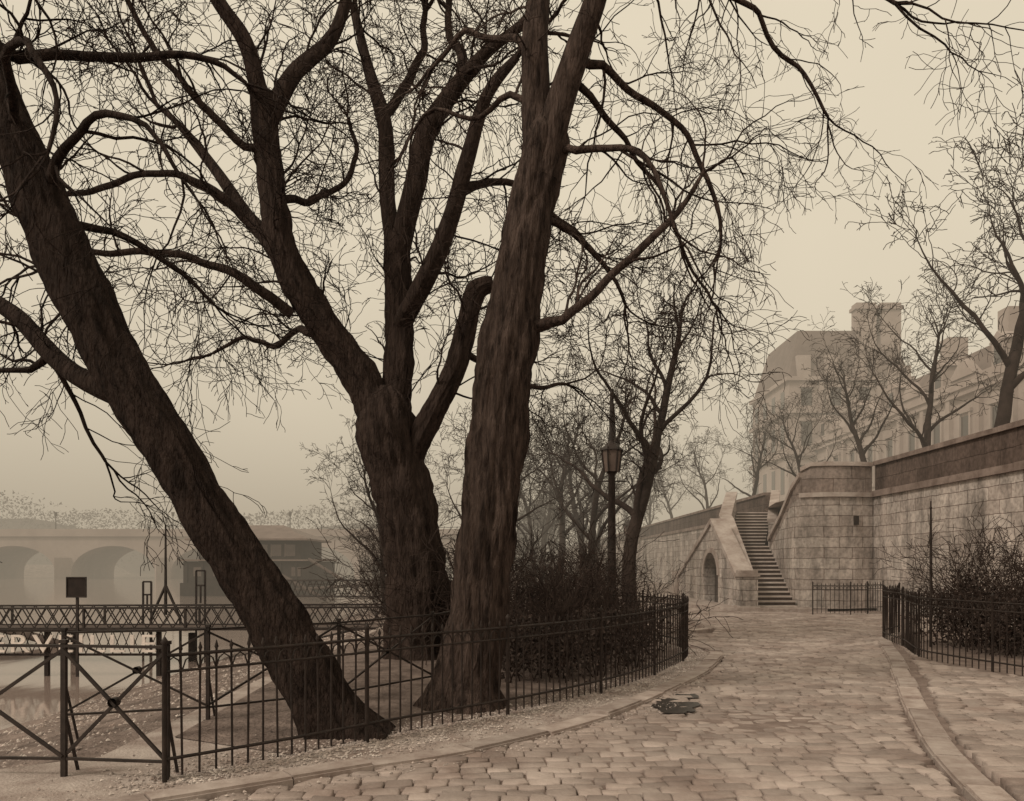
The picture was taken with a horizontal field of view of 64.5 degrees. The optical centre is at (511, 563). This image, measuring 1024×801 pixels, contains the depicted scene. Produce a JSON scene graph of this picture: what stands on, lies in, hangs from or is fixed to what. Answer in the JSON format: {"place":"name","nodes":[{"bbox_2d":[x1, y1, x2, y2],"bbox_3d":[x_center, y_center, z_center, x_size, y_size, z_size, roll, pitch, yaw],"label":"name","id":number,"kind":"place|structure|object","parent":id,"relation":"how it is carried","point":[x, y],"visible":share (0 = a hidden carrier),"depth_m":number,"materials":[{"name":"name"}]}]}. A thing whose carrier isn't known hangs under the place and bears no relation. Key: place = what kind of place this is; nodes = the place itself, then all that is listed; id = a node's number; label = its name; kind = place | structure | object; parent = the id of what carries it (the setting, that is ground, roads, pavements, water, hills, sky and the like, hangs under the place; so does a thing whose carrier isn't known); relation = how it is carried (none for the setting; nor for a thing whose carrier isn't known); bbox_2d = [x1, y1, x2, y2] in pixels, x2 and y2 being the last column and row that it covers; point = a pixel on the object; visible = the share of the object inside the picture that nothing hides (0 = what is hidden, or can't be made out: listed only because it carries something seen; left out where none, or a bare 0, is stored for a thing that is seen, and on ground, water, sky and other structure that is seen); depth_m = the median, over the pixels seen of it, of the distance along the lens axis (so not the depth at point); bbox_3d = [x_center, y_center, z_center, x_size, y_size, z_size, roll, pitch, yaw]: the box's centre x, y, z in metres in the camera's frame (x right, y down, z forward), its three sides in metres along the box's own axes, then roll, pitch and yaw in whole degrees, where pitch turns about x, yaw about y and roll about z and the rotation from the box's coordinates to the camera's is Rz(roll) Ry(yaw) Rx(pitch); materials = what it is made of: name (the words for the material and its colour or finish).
{"place":"outdoors","nodes":[
{"label":"outdoors","id":0,"kind":"place"},
{"bbox_2d":[0,573,452,729],"bbox_3d":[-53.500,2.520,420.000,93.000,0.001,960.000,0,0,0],"label":"river water","id":1,"kind":"structure","parent":0,"point":[35,695],"depth_m":28.30,"materials":[{"name":"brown liquid"}]},
{"bbox_2d":[0,623,70,648],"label":"mooring spar","id":2,"kind":"object","parent":1,"relation":"in","point":[31,638],"visible":0.18,"depth_m":24.68,"materials":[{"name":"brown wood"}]},
{"bbox_2d":[66,577,86,676],"bbox_3d":[-9.650,1.750,17.980,0.440,2.900,0.090,0,0,0],"label":"river sign","id":3,"kind":"object","parent":1,"relation":"in","point":[76,587],"visible":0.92,"depth_m":17.95,"materials":[{"name":"metal"}]},
{"bbox_2d":[142,581,151,652],"bbox_3d":[-9.900,1.839,22.000,0.265,2.722,0.045,0,0,0],"label":"mooring frame","id":4,"kind":"object","parent":1,"relation":"in","point":[143,582],"visible":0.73,"depth_m":21.98,"materials":[{"name":"black metal"}]},
{"bbox_2d":[149,526,181,652],"bbox_3d":[-9.400,1.075,22.000,0.880,4.250,0.087,0,0,0],"label":"mooring mast","id":5,"kind":"object","parent":1,"relation":"in","point":[165,590],"visible":0.68,"depth_m":21.97,"materials":[{"name":"black metal"}]},
{"bbox_2d":[0,603,385,660],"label":"lattice gangway","id":6,"kind":"object","parent":1,"relation":"in","point":[94,626],"visible":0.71,"depth_m":20.53,"materials":[{"name":"metal"}]},
{"bbox_2d":[195,570,205,655],"bbox_3d":[-8.450,1.689,22.000,0.285,3.022,0.045,0,0,0],"label":"mooring frame","id":7,"kind":"object","parent":1,"relation":"in","point":[196,571],"visible":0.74,"depth_m":21.98,"materials":[{"name":"metal"}]},
{"bbox_2d":[178,525,336,595],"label":"houseboat","id":8,"kind":"object","parent":1,"relation":"on","point":[289,550],"visible":0.33,"depth_m":62.47,"materials":[{"name":"paint"}]},
{"bbox_2d":[193,545,300,575],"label":"windows","id":9,"kind":"structure","parent":8,"relation":"in","point":[276,549],"depth_m":62.56,"materials":[{"name":"grey glass"}]},
{"bbox_2d":[282,574,326,600],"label":"mooring spar","id":10,"kind":"object","parent":1,"relation":"in","point":[303,586],"visible":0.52,"depth_m":54.55,"materials":[{"name":"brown wood"}]},
{"bbox_2d":[308,558,355,588],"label":"mooring spar","id":11,"kind":"object","parent":1,"relation":"in","point":[321,566],"visible":0.72,"depth_m":55.61,"materials":[{"name":"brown wood"}]},
{"bbox_2d":[295,582,379,591],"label":"mooring spar","id":12,"kind":"object","parent":1,"relation":"in","point":[315,588],"visible":0.32,"depth_m":55.21,"materials":[{"name":"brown wood"}]},
{"bbox_2d":[0,518,558,572],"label":"hill","id":13,"kind":"structure","parent":0,"point":[131,568],"depth_m":214.20,"materials":[{"name":"grey"}]},
{"bbox_2d":[0,626,708,800],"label":"pavement","id":14,"kind":"structure","parent":0,"point":[22,781],"depth_m":6.47,"materials":[{"name":"grey stone"}]},
{"bbox_2d":[60,611,449,739],"bbox_3d":[-2.057,1.302,9.552,1.154,1.395,5.820,0,0,41],"label":"braced railing","id":15,"kind":"object","parent":14,"relation":"on","point":[139,669],"visible":0.46,"depth_m":7.98,"materials":[{"name":"metal"}]},
{"bbox_2d":[175,628,679,753],"bbox_3d":[-0.100,1.542,13.125,6.200,0.001,13.150,0,0,0],"label":"garden bed","id":16,"kind":"object","parent":14,"relation":"on","point":[239,725],"visible":0.31,"depth_m":9.25,"materials":[{"name":"brown soil"}]},
{"bbox_2d":[0,0,706,660],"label":"elm tree","id":17,"kind":"object","parent":16,"relation":"on","point":[394,436],"visible":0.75,"depth_m":13.15,"materials":[{"name":"brown plant"}]},
{"bbox_2d":[298,474,556,664],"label":"garden shrubs","id":18,"kind":"object","parent":16,"relation":"on","point":[447,552],"visible":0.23,"depth_m":12.81,"materials":[{"name":"black plant"}]},
{"bbox_2d":[452,492,685,661],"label":"garden shrubs","id":19,"kind":"object","parent":16,"relation":"on","point":[587,560],"visible":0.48,"depth_m":13.49,"materials":[{"name":"black plant"}]},
{"bbox_2d":[425,541,742,682],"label":"garden shrubs","id":20,"kind":"object","parent":16,"relation":"on","point":[567,603],"visible":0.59,"depth_m":11.23,"materials":[{"name":"black plant"}]},
{"bbox_2d":[285,0,1023,713],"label":"elm tree","id":21,"kind":"object","parent":16,"relation":"on","point":[513,326],"visible":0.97,"depth_m":8.61,"materials":[{"name":"brown plant"}]},
{"bbox_2d":[0,565,881,768],"bbox_3d":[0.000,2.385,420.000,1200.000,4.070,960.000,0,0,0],"label":"ground","id":22,"kind":"structure","parent":0,"point":[99,748],"depth_m":10.38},
{"bbox_2d":[0,630,165,675],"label":"lettered sign","id":23,"kind":"object","parent":22,"relation":"on","point":[47,637],"visible":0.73,"depth_m":18.02,"materials":[{"name":"metal"}]},
{"bbox_2d":[0,639,178,780],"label":"braced railing","id":24,"kind":"object","parent":22,"relation":"on","point":[65,727],"visible":0.86,"depth_m":5.88,"materials":[{"name":"metal"}]},
{"bbox_2d":[0,0,420,740],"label":"elm tree","id":25,"kind":"object","parent":22,"relation":"on","point":[118,376],"visible":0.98,"depth_m":7.22,"materials":[{"name":"brown plant"}]},
{"bbox_2d":[0,529,458,578],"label":"stone bridge","id":26,"kind":"structure","parent":22,"relation":"on","point":[93,553],"depth_m":130.00,"materials":[{"name":"grey stone"}]},
{"bbox_2d":[288,512,291,527],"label":"bridge lamp","id":27,"kind":"object","parent":26,"relation":"on","point":[290,513],"visible":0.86,"depth_m":131.47,"materials":[{"name":"metal"}]},
{"bbox_2d":[0,490,607,569],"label":"distant trees","id":28,"kind":"object","parent":22,"relation":"on","point":[310,513],"visible":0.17,"depth_m":202.30,"materials":[{"name":"grey plant"}]},
{"bbox_2d":[287,579,379,597],"bbox_3d":[-8.607,1.175,38.008,7.940,0.940,0.097,0,0,30],"label":"lattice gangway","id":29,"kind":"object","parent":22,"relation":"on","point":[310,595],"visible":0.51,"depth_m":38.18,"materials":[{"name":"metal"}]},
{"bbox_2d":[0,629,727,800],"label":"gravel","id":30,"kind":"structure","parent":22,"relation":"on","point":[562,702],"depth_m":7.76,"materials":[{"name":"grey gravel"}]},
{"bbox_2d":[299,413,441,615],"bbox_3d":[-4.658,-1.502,27.175,5.248,6.473,3.993,0,0,40],"label":"plane tree","id":31,"kind":"object","parent":22,"relation":"on","point":[367,490],"visible":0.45,"depth_m":26.91,"materials":[{"name":"brown plant"}]},
{"bbox_2d":[315,505,448,622],"bbox_3d":[-3.886,0.283,24.032,4.511,4.340,7.507,0,0,0],"label":"riverside bush","id":32,"kind":"object","parent":22,"relation":"on","point":[368,536],"visible":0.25,"depth_m":24.27,"materials":[{"name":"black plant"}]},
{"bbox_2d":[95,643,723,800],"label":"kerb","id":33,"kind":"structure","parent":22,"relation":"on","point":[252,784],"depth_m":6.37,"materials":[{"name":"stone"}]},
{"bbox_2d":[161,589,688,782],"bbox_3d":[0.297,1.110,12.668,5.570,1.180,13.912,0,0,0],"label":"garden fence","id":34,"kind":"object","parent":22,"relation":"on","point":[683,605],"visible":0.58,"depth_m":7.54,"materials":[{"name":"metal"}]},
{"bbox_2d":[424,441,559,535],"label":"plane tree","id":35,"kind":"object","parent":22,"relation":"on","point":[442,504],"visible":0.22,"depth_m":43.04,"materials":[{"name":"brown plant"}]},
{"bbox_2d":[448,417,582,584],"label":"plane tree","id":36,"kind":"object","parent":22,"relation":"on","point":[528,509],"visible":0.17,"depth_m":53.69,"materials":[{"name":"brown plant"}]},
{"bbox_2d":[432,402,599,526],"bbox_3d":[-0.212,-2.403,30.233,6.771,8.353,5.153,0,0,-3],"label":"plane tree","id":37,"kind":"object","parent":22,"relation":"on","point":[521,479],"visible":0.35,"depth_m":30.17,"materials":[{"name":"brown plant"}]},
{"bbox_2d":[522,464,577,565],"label":"plane tree","id":38,"kind":"object","parent":22,"relation":"on","point":[552,539],"visible":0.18,"depth_m":84.79,"materials":[{"name":"brown plant"}]},
{"bbox_2d":[519,437,589,581],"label":"plane tree","id":39,"kind":"object","parent":22,"relation":"on","point":[546,521],"visible":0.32,"depth_m":67.40,"materials":[{"name":"brown plant"}]},
{"bbox_2d":[522,368,640,594],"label":"plane tree","id":40,"kind":"object","parent":22,"relation":"on","point":[562,540],"visible":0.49,"depth_m":40.46,"materials":[{"name":"brown plant"}]},
{"bbox_2d":[534,425,633,558],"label":"plane tree","id":41,"kind":"object","parent":22,"relation":"on","point":[567,525],"visible":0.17,"depth_m":56.87,"materials":[{"name":"brown plant"}]},
{"bbox_2d":[520,399,662,563],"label":"plane tree","id":42,"kind":"object","parent":22,"relation":"on","point":[574,503],"visible":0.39,"depth_m":47.22,"materials":[{"name":"brown plant"}]},
{"bbox_2d":[516,466,671,565],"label":"distant tree row","id":43,"kind":"object","parent":22,"relation":"on","point":[557,529],"visible":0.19,"depth_m":104.89,"materials":[{"name":"brown plant"}]},
{"bbox_2d":[542,439,662,554],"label":"plane tree","id":44,"kind":"object","parent":22,"relation":"on","point":[600,523],"visible":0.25,"depth_m":72.38,"materials":[{"name":"brown plant"}]},
{"bbox_2d":[597,389,626,612],"bbox_3d":[2.460,-1.300,20.000,0.561,6.000,0.574,0,0,43],"label":"street lamp","id":45,"kind":"object","parent":22,"relation":"on","point":[611,463],"visible":0.68,"depth_m":19.92,"materials":[{"name":"metal"}]},
{"bbox_2d":[621,520,629,540],"bbox_3d":[5.600,-0.200,39.000,0.535,3.800,0.546,0,0,43],"label":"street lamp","id":46,"kind":"object","parent":22,"relation":"on","point":[626,525],"visible":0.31,"depth_m":38.91,"materials":[{"name":"metal"}]},
{"bbox_2d":[529,339,723,567],"bbox_3d":[3.785,-3.403,31.903,8.464,10.441,6.441,0,0,26],"label":"plane tree","id":47,"kind":"object","parent":22,"relation":"on","point":[595,516],"visible":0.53,"depth_m":31.82,"materials":[{"name":"brown plant"}]},
{"bbox_2d":[565,578,714,633],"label":"kerb","id":48,"kind":"structure","parent":22,"relation":"on","point":[707,628],"depth_m":19.21,"materials":[{"name":"stone"}]},
{"bbox_2d":[525,225,779,612],"bbox_3d":[3.678,-4.038,23.978,7.458,11.700,8.978,0,0,0],"label":"plane tree","id":49,"kind":"object","parent":22,"relation":"on","point":[642,492],"visible":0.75,"depth_m":23.85,"materials":[{"name":"brown plant"}]},
{"bbox_2d":[644,593,827,611],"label":"kerb","id":50,"kind":"structure","parent":22,"relation":"on","point":[691,604],"depth_m":26.46,"materials":[{"name":"stone"}]},
{"bbox_2d":[672,461,872,610],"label":"quay staircase","id":51,"kind":"structure","parent":22,"relation":"on","point":[798,544],"depth_m":27.79,"materials":[{"name":"stone"}]},
{"bbox_2d":[715,563,717,601],"bbox_3d":[8.310,0.500,31.800,0.180,2.600,2.600,0,0,0],"label":"vault door","id":52,"kind":"structure","parent":51,"relation":"in","point":[716,576],"depth_m":32.58,"materials":[{"name":"wood"}]},
{"bbox_2d":[854,516,858,524],"bbox_3d":[11.625,-1.450,27.395,0.150,0.300,0.130,0,0,0],"label":"wall vent","id":53,"kind":"object","parent":51,"relation":"attached to","point":[856,520],"depth_m":27.33,"materials":[{"name":"metal"}]},
{"bbox_2d":[564,470,1023,626],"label":"quay wall","id":54,"kind":"structure","parent":22,"relation":"on","point":[900,519],"depth_m":24.00,"materials":[{"name":"stone"}]},
{"bbox_2d":[568,419,1023,550],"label":"coping","id":55,"kind":"object","parent":54,"relation":"on","point":[1002,469],"visible":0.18,"depth_m":23.44,"materials":[{"name":"beige stone"}]},
{"bbox_2d":[566,426,1023,551],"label":"parapet","id":56,"kind":"structure","parent":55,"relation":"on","point":[999,448],"depth_m":23.83,"materials":[{"name":"stone"}]},
{"bbox_2d":[812,581,883,614],"bbox_3d":[10.685,1.125,25.097,3.007,1.150,0.715,0,0,-24],"label":"garden fence","id":57,"kind":"object","parent":22,"relation":"on","point":[866,589],"visible":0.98,"depth_m":24.74,"materials":[{"name":"metal"}]},
{"bbox_2d":[878,627,1016,800],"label":"kerb","id":58,"kind":"structure","parent":22,"relation":"on","point":[969,780],"depth_m":6.91,"materials":[{"name":"stone"}]},
{"bbox_2d":[882,582,1023,675],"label":"garden fence","id":59,"kind":"object","parent":22,"relation":"on","point":[910,641],"visible":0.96,"depth_m":12.85,"materials":[{"name":"metal"}]},
{"bbox_2d":[0,0,1023,546],"label":"sky","id":60,"kind":"structure","parent":0,"point":[811,266],"materials":[{"name":"beige"}]},
{"bbox_2d":[540,577,879,633],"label":"road","id":61,"kind":"structure","parent":0,"point":[668,589],"depth_m":49.41,"materials":[{"name":"grey stone"}]},
{"bbox_2d":[444,525,695,608],"bbox_3d":[1.602,0.072,33.994,9.465,3.347,21.795,0,0,0],"label":"background thicket","id":62,"kind":"object","parent":61,"relation":"on","point":[574,542],"visible":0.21,"depth_m":28.63,"materials":[{"name":"black plant"}]},
{"bbox_2d":[188,601,981,800],"bbox_3d":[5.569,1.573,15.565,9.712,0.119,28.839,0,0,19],"label":"cobblestones","id":63,"kind":"structure","parent":61,"relation":"on","point":[856,765],"depth_m":6.81,"materials":[{"name":"stone"}]},
{"bbox_2d":[652,698,700,712],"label":"puddle","id":64,"kind":"object","parent":63,"relation":"on","point":[678,708],"visible":1,"depth_m":8.83,"materials":[{"name":"grey liquid"}]},
{"bbox_2d":[674,694,698,697],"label":"puddle","id":65,"kind":"object","parent":63,"relation":"on","point":[694,696],"visible":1,"depth_m":9.51,"materials":[{"name":"grey liquid"}]},
{"bbox_2d":[658,594,873,608],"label":"pavement","id":66,"kind":"structure","parent":0,"point":[699,601],"depth_m":30.26,"materials":[{"name":"grey stone"}]},
{"bbox_2d":[749,302,914,501],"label":"palace pavilion","id":67,"kind":"structure","parent":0,"point":[793,357],"depth_m":121.20,"materials":[{"name":"stone"}]},
{"bbox_2d":[755,388,869,494],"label":"windows","id":68,"kind":"structure","parent":67,"relation":"in","point":[809,426],"depth_m":121.12,"materials":[{"name":"grey glass"}]},
{"bbox_2d":[893,629,1023,789],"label":"pavement","id":69,"kind":"structure","parent":0,"point":[922,684],"depth_m":12.67,"materials":[{"name":"grey stone"}]},
{"bbox_2d":[929,501,931,646],"bbox_3d":[7.750,0.225,15.000,0.060,2.750,0.052,0,0,0],"label":"iron pole","id":70,"kind":"object","parent":69,"relation":"on","point":[930,576],"visible":0.73,"depth_m":14.98,"materials":[{"name":"black metal"}]},
{"bbox_2d":[873,499,1023,657],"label":"evergreen hedge","id":71,"kind":"object","parent":69,"relation":"on","point":[968,589],"visible":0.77,"depth_m":14.57,"materials":[{"name":"black plant"}]},
{"bbox_2d":[897,643,1023,800],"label":"cobblestones","id":72,"kind":"structure","parent":69,"relation":"on","point":[987,730],"depth_m":8.23,"materials":[{"name":"stone"}]},
{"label":"upper quay road","id":73,"kind":"structure","parent":0,"visible":0},
{"bbox_2d":[637,436,714,518],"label":"plane tree","id":74,"kind":"object","parent":73,"relation":"on","point":[670,509],"visible":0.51,"depth_m":90.31,"materials":[{"name":"brown plant"}]},
{"bbox_2d":[660,422,740,508],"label":"plane tree","id":75,"kind":"object","parent":73,"relation":"on","point":[705,496],"visible":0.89,"depth_m":74.00,"materials":[{"name":"brown plant"}]},
{"bbox_2d":[697,405,799,495],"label":"plane tree","id":76,"kind":"object","parent":73,"relation":"on","point":[755,481],"visible":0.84,"depth_m":61.14,"materials":[{"name":"brown plant"}]},
{"bbox_2d":[732,376,857,476],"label":"plane tree","id":77,"kind":"object","parent":73,"relation":"on","point":[786,430],"visible":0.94,"depth_m":49.83,"materials":[{"name":"brown plant"}]},
{"bbox_2d":[800,307,950,461],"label":"plane tree","id":78,"kind":"object","parent":73,"relation":"on","point":[861,451],"visible":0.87,"depth_m":41.54,"materials":[{"name":"brown plant"}]},
{"bbox_2d":[811,306,1023,490],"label":"palace gallery","id":79,"kind":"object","parent":73,"relation":"on","point":[963,423],"visible":0.23,"depth_m":86.04,"materials":[{"name":"stone"}]},
{"bbox_2d":[821,344,1001,461],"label":"windows","id":80,"kind":"structure","parent":79,"relation":"in","point":[964,420],"depth_m":85.85,"materials":[{"name":"grey glass"}]},
{"bbox_2d":[826,250,1023,447],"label":"plane tree","id":81,"kind":"object","parent":73,"relation":"on","point":[925,440],"visible":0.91,"depth_m":35.78,"materials":[{"name":"brown plant"}]},
{"bbox_2d":[845,68,1023,427],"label":"plane tree","id":82,"kind":"object","parent":73,"relation":"on","point":[1011,380],"visible":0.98,"depth_m":30.37,"materials":[{"name":"brown plant"}]}
]}

